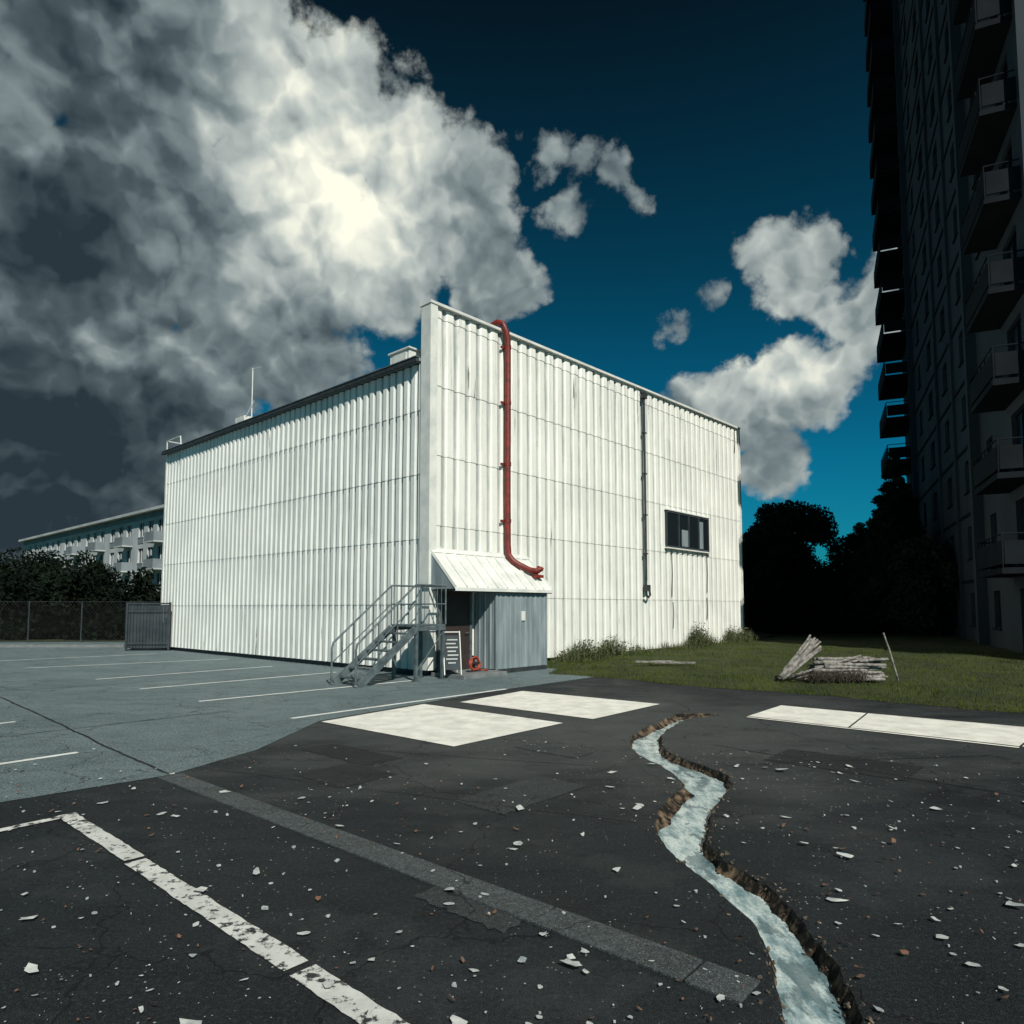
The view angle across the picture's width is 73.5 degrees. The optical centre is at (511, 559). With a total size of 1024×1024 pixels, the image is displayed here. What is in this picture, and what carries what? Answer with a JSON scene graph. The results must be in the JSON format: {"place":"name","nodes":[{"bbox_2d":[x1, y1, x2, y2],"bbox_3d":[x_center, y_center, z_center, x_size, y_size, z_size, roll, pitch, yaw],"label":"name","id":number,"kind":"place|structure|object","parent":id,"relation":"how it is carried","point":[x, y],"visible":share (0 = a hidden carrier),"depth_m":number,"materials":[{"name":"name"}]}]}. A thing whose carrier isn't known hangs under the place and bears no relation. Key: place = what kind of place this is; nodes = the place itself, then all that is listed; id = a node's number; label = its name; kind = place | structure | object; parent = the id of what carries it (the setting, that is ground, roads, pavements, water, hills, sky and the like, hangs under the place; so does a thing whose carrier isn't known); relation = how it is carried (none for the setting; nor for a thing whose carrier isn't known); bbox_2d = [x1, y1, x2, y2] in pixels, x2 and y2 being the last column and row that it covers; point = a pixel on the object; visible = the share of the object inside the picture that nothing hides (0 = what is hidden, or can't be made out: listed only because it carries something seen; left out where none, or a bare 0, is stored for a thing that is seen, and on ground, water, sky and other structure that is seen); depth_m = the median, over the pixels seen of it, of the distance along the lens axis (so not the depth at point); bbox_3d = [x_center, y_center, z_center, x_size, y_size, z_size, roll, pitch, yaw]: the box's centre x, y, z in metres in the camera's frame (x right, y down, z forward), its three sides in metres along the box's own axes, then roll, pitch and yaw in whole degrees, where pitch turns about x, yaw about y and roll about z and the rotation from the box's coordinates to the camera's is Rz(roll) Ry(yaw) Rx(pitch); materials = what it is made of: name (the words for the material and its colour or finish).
{"place":"outdoors","nodes":[
{"label":"outdoors","id":0,"kind":"place"},
{"bbox_2d":[0,641,592,801],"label":"parking lot pavement","id":1,"kind":"structure","parent":0,"point":[175,742],"depth_m":12.13,"materials":[{"name":"grey asphalt"}]},
{"bbox_2d":[0,644,124,646],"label":"concrete kerb","id":2,"kind":"structure","parent":1,"relation":"on","point":[62,645],"depth_m":29.14,"materials":[{"name":"grey concrete"}]},
{"bbox_2d":[0,601,160,642],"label":"chain link fence","id":3,"kind":"object","parent":1,"relation":"on","point":[70,612],"visible":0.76,"depth_m":33.26,"materials":[{"name":"metal"}]},
{"bbox_2d":[124,602,170,650],"bbox_3d":[-14.313,2.678,27.545,1.700,1.900,1.355,0,-4,-3],"label":"slatted bin enclosure","id":4,"kind":"object","parent":1,"relation":"on","point":[147,626],"visible":0.87,"depth_m":26.94,"materials":[{"name":"grey metal"}]},
{"bbox_2d":[0,654,504,764],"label":"parking bay lines","id":5,"kind":"object","parent":1,"relation":"on","point":[236,697],"visible":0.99,"depth_m":13.19,"materials":[{"name":"white paint"}]},
{"bbox_2d":[161,299,743,679],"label":"metal warehouse","id":6,"kind":"structure","parent":1,"relation":"on","point":[531,505],"depth_m":21.08,"materials":[{"name":"metal"}]},
{"bbox_2d":[442,591,469,670],"bbox_3d":[-1.487,1.820,17.569,0.120,2.020,1.000,-4,-5,42],"label":"entrance door","id":7,"kind":"structure","parent":6,"relation":"in","point":[458,603],"depth_m":17.66,"materials":[{"name":"paint"}]},
{"bbox_2d":[466,655,488,671],"bbox_3d":[-0.844,2.603,17.154,0.218,0.400,0.627,-4,-5,42],"label":"red hose coil","id":8,"kind":"object","parent":6,"relation":"on","point":[472,663],"visible":1,"depth_m":17.05,"materials":[{"name":"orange rubber"}]},
{"bbox_2d":[665,510,709,551],"bbox_3d":[6.954,-1.079,27.150,0.140,1.400,3.500,-4,-5,42],"label":"window frame","id":9,"kind":"structure","parent":6,"relation":"in","point":[666,517],"depth_m":26.84,"materials":[{"name":"grey metal"}]},
{"bbox_2d":[667,512,707,549],"bbox_3d":[6.946,-1.078,27.157,0.098,1.300,3.400,-4,-5,42],"label":"window glass","id":10,"kind":"structure","parent":6,"relation":"in","point":[672,517],"depth_m":26.99,"materials":[{"name":"black glass"}]},
{"bbox_2d":[443,631,461,674],"bbox_3d":[-1.476,2.254,16.610,0.434,1.029,0.686,1,-4,-14],"label":"sandwich board sign","id":11,"kind":"object","parent":1,"relation":"on","point":[452,656],"visible":0.77,"depth_m":16.43,"materials":[{"name":"white metal"}]},
{"bbox_2d":[1,678,1020,821],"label":"tar joints","id":12,"kind":"object","parent":1,"relation":"on","point":[135,759],"visible":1,"depth_m":7.75,"materials":[{"name":"black asphalt"}]},
{"bbox_2d":[330,584,446,687],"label":"metal staircase","id":13,"kind":"structure","parent":0,"point":[380,664],"depth_m":15.72,"materials":[{"name":"metal"}]},
{"bbox_2d":[0,0,906,567],"label":"sky","id":14,"kind":"structure","parent":0,"point":[671,199],"materials":[{"name":"blue"}]},
{"bbox_2d":[0,631,1023,1023],"bbox_3d":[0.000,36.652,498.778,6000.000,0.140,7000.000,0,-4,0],"label":"asphalt ground","id":15,"kind":"structure","parent":0,"point":[650,881],"depth_m":4.36,"materials":[{"name":"black asphalt"}]},
{"bbox_2d":[0,634,124,640],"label":"grass verge","id":16,"kind":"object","parent":15,"relation":"on","point":[87,639],"depth_m":34.64,"materials":[{"name":"green plant"}]},
{"bbox_2d":[0,546,161,640],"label":"distant hedge trees","id":17,"kind":"object","parent":16,"relation":"on","point":[36,578],"visible":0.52,"depth_m":35.22,"materials":[{"name":"green plant"}]},
{"bbox_2d":[18,504,163,591],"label":"apartment block","id":18,"kind":"structure","parent":15,"relation":"on","point":[123,544],"depth_m":79.58,"materials":[{"name":"white concrete"}]},
{"bbox_2d":[30,519,162,585],"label":"window glass","id":19,"kind":"structure","parent":18,"relation":"in","point":[160,519],"depth_m":78.11,"materials":[{"name":"black glass"}]},
{"bbox_2d":[31,519,162,583],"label":"window frames","id":20,"kind":"structure","parent":18,"relation":"in","point":[151,541],"depth_m":77.81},
{"bbox_2d":[0,812,408,1023],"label":"foreground bay line","id":21,"kind":"object","parent":15,"relation":"on","point":[345,998],"visible":0.99,"depth_m":3.57,"materials":[{"name":"white paint"}]},
{"bbox_2d":[294,763,396,786],"bbox_3d":[-1.704,2.189,6.986,0.830,0.001,0.732,-4,-5,41],"label":"asphalt repair patch","id":22,"kind":"object","parent":15,"relation":"on","point":[345,774],"visible":1,"depth_m":6.98,"materials":[{"name":"grey asphalt"}]},
{"bbox_2d":[301,743,399,764],"bbox_3d":[-1.902,2.259,7.984,1.338,0.001,0.537,-3,-5,41],"label":"asphalt repair patch","id":23,"kind":"object","parent":15,"relation":"on","point":[359,756],"visible":1,"depth_m":7.93,"materials":[{"name":"black asphalt"}]},
{"bbox_2d":[158,773,759,1003],"bbox_3d":[-1.200,2.052,4.974,5.960,0.024,0.230,-3,-5,41],"label":"concrete drain strip","id":24,"kind":"object","parent":15,"relation":"on","point":[676,964],"visible":0.99,"depth_m":3.90,"materials":[{"name":"grey concrete"}]},
{"bbox_2d":[414,886,522,932],"bbox_3d":[-0.205,1.975,3.937,0.730,0.001,0.379,-4,-5,42],"label":"asphalt repair patch","id":25,"kind":"object","parent":15,"relation":"on","point":[470,909],"visible":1,"depth_m":3.86,"materials":[{"name":"black asphalt"}]},
{"bbox_2d":[22,765,999,1023],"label":"scattered plaster chunks","id":26,"kind":"object","parent":15,"relation":"on","point":[488,913],"visible":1,"depth_m":4.08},
{"bbox_2d":[1,740,1023,1023],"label":"scattered paint flakes","id":27,"kind":"object","parent":15,"relation":"on","point":[521,958],"visible":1,"depth_m":3.42,"materials":[{"name":"white paint"}]},
{"bbox_2d":[9,752,1020,1020],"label":"fallen leaves","id":28,"kind":"object","parent":15,"relation":"on","point":[497,902],"visible":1,"depth_m":3.92,"materials":[{"name":"brown plant"}]},
{"bbox_2d":[455,776,585,813],"bbox_3d":[0.102,2.140,6.284,0.630,0.001,1.226,-4,-5,41],"label":"asphalt repair patch","id":29,"kind":"object","parent":15,"relation":"on","point":[535,789],"visible":0.98,"depth_m":6.23,"materials":[{"name":"grey asphalt"}]},
{"bbox_2d":[322,691,1023,747],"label":"painted pavement blocks","id":30,"kind":"structure","parent":15,"relation":"on","point":[449,726],"depth_m":10.27,"materials":[{"name":"white paint"}]},
{"bbox_2d":[764,749,922,780],"bbox_3d":[3.599,2.223,7.485,1.430,0.001,0.841,-3,-5,41],"label":"asphalt repair patch","id":31,"kind":"object","parent":15,"relation":"on","point":[884,767],"visible":1,"depth_m":7.42,"materials":[{"name":"grey asphalt"}]},
{"bbox_2d":[863,0,1023,653],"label":"apartment tower","id":32,"kind":"structure","parent":15,"relation":"on","point":[945,94],"depth_m":29.86,"materials":[{"name":"grey concrete"}]},
{"bbox_2d":[915,0,1023,627],"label":"window glass","id":33,"kind":"structure","parent":32,"relation":"in","point":[1010,255],"depth_m":22.11,"materials":[{"name":"black glass"}]},
{"bbox_2d":[19,761,1023,1023],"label":"scattered paper scraps","id":34,"kind":"object","parent":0,"point":[31,967],"visible":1,"depth_m":3.73,"materials":[{"name":"white paper"}]},
{"bbox_2d":[632,720,845,1023],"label":"stream water","id":35,"kind":"structure","parent":0,"point":[806,995],"depth_m":4.14,"materials":[{"name":"grey liquid"}]},
{"bbox_2d":[625,716,873,1023],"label":"channel gravel","id":36,"kind":"structure","parent":0,"point":[848,1005],"depth_m":4.13,"materials":[{"name":"gravel"}]},
{"bbox_2d":[547,615,1023,713],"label":"lawn","id":37,"kind":"structure","parent":0,"point":[947,670],"depth_m":17.79,"materials":[{"name":"green plant"}]},
{"bbox_2d":[548,622,762,662],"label":"wall base weeds","id":38,"kind":"object","parent":37,"relation":"on","point":[698,639],"depth_m":22.86,"materials":[{"name":"green plant"}]},
{"bbox_2d":[635,660,695,663],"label":"discarded planks","id":39,"kind":"object","parent":37,"relation":"on","point":[663,661],"visible":1,"depth_m":18.66,"materials":[{"name":"grey wood"}]},
{"bbox_2d":[742,526,813,627],"bbox_3d":[14.588,1.243,38.939,5.040,6.376,5.274,0,-4,0],"label":"broadleaf tree","id":40,"kind":"object","parent":37,"relation":"on","point":[768,554],"visible":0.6,"depth_m":38.05,"materials":[{"name":"green plant"}]},
{"bbox_2d":[743,499,852,621],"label":"broadleaf tree","id":41,"kind":"object","parent":37,"relation":"on","point":[813,526],"visible":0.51,"depth_m":40.81,"materials":[{"name":"green plant"}]},
{"bbox_2d":[777,633,898,683],"bbox_3d":[7.117,2.128,14.889,2.668,1.055,1.320,0,-4,0],"label":"branch log pile","id":42,"kind":"object","parent":37,"relation":"on","point":[860,668],"visible":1,"depth_m":14.87,"materials":[{"name":"grey wood"}]},
{"bbox_2d":[825,522,868,567],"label":"broadleaf tree","id":43,"kind":"object","parent":37,"relation":"on","point":[860,530],"visible":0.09,"depth_m":44.44,"materials":[{"name":"green plant"}]},
{"bbox_2d":[820,501,942,634],"bbox_3d":[19.918,0.670,37.124,6.238,7.611,6.297,-3,-5,33],"label":"conifer tree","id":44,"kind":"object","parent":37,"relation":"on","point":[868,565],"visible":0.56,"depth_m":35.92,"materials":[{"name":"green plant"}]},
{"bbox_2d":[849,450,933,574],"bbox_3d":[21.597,-0.944,38.884,5.769,10.733,6.374,3,-5,-40],"label":"conifer tree","id":45,"kind":"object","parent":37,"relation":"on","point":[902,504],"visible":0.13,"depth_m":38.51,"materials":[{"name":"green plant"}]}
]}

